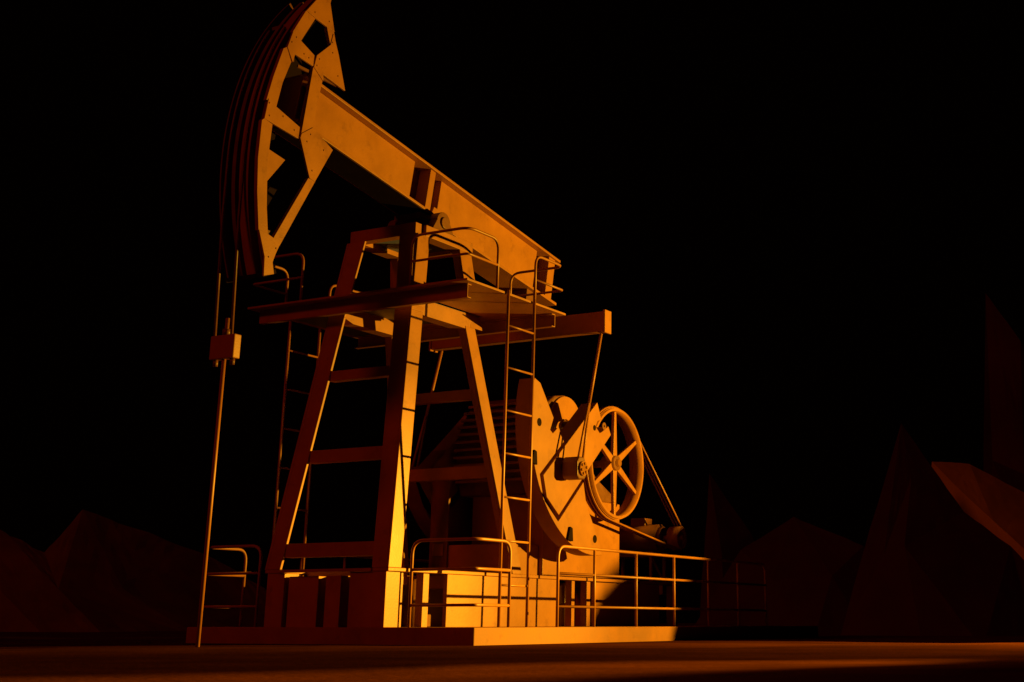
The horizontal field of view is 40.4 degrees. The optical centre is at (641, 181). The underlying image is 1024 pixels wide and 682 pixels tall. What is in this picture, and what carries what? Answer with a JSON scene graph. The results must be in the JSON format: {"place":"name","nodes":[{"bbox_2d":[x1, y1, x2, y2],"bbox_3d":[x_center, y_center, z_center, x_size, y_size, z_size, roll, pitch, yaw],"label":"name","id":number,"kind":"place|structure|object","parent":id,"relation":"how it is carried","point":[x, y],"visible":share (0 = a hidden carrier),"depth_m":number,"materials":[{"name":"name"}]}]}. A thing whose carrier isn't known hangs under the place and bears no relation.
{"place":"outdoors","nodes":[
{"label":"outdoors","id":0,"kind":"place"},
{"bbox_2d":[0,510,266,631],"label":"hill","id":1,"kind":"structure","parent":0,"point":[86,571],"depth_m":50.46,"materials":[{"name":"brown stone"}]},
{"bbox_2d":[0,623,1023,681],"bbox_3d":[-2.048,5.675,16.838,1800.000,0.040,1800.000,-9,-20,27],"label":"ground","id":2,"kind":"structure","parent":0,"point":[155,656],"depth_m":10.98,"materials":[{"name":"soil"}]},
{"bbox_2d":[186,626,817,645],"bbox_3d":[-1.434,7.502,22.808,4.780,0.310,11.600,-9,-20,27],"label":"concrete pad","id":3,"kind":"object","parent":2,"relation":"on","point":[458,636],"visible":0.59,"depth_m":18.38,"materials":[{"name":"concrete"}]},
{"bbox_2d":[203,544,261,626],"bbox_3d":[-5.721,5.612,19.174,1.304,1.081,0.628,-34,-38,60],"label":"guard railing","id":4,"kind":"object","parent":3,"relation":"on","point":[244,573],"visible":0.96,"depth_m":19.03,"materials":[{"name":"orange metal"}]},
{"bbox_2d":[299,556,428,575],"bbox_3d":[-3.472,7.106,23.853,0.042,1.080,7.211,-9,-20,27],"label":"guard railing","id":5,"kind":"object","parent":3,"relation":"on","point":[371,557],"visible":0.04,"depth_m":22.16,"materials":[{"name":"orange metal"}]},
{"bbox_2d":[213,0,686,626],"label":"pumpjack","id":6,"kind":"object","parent":3,"relation":"on","point":[519,470],"visible":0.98,"depth_m":20.33,"materials":[{"name":"paint"}]},
{"bbox_2d":[195,318,240,646],"bbox_3d":[-5.185,3.596,16.721,0.400,3.950,0.120,-9,-20,27],"label":"polished rod","id":7,"kind":"object","parent":6,"relation":"hanging from","point":[225,346],"visible":0.94,"depth_m":16.98,"materials":[{"name":"paint"}]},
{"bbox_2d":[407,537,511,626],"bbox_3d":[-2.270,5.055,17.427,1.296,1.081,0.626,3,-18,-9],"label":"guard railing","id":8,"kind":"object","parent":3,"relation":"on","point":[507,605],"visible":1,"depth_m":17.52,"materials":[{"name":"orange metal"}]},
{"bbox_2d":[555,545,767,626],"bbox_3d":[0.540,6.457,21.819,0.042,1.080,7.211,-9,-20,27],"label":"guard railing","id":9,"kind":"object","parent":3,"relation":"on","point":[594,575],"visible":1,"depth_m":21.09,"materials":[{"name":"orange metal"}]},
{"bbox_2d":[0,0,1023,622],"label":"sky","id":10,"kind":"structure","parent":0,"point":[793,222],"materials":[{"name":"black"}]},
{"bbox_2d":[700,474,753,615],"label":"hill","id":11,"kind":"structure","parent":0,"point":[728,535],"depth_m":45.21,"materials":[{"name":"brown stone"}]},
{"bbox_2d":[695,517,864,635],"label":"hill","id":12,"kind":"structure","parent":0,"point":[811,572],"depth_m":35.36,"materials":[{"name":"brown stone"}]},
{"bbox_2d":[841,424,1023,635],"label":"hill","id":13,"kind":"structure","parent":0,"point":[936,560],"depth_m":33.80,"materials":[{"name":"brown stone"}]},
{"bbox_2d":[932,462,1023,559],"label":"hill","id":14,"kind":"structure","parent":0,"point":[993,504],"depth_m":38.57,"materials":[{"name":"brown stone"}]},
{"bbox_2d":[983,293,1023,491],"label":"hill","id":15,"kind":"structure","parent":0,"point":[1003,456],"depth_m":48.33,"materials":[{"name":"brown stone"}]}
]}

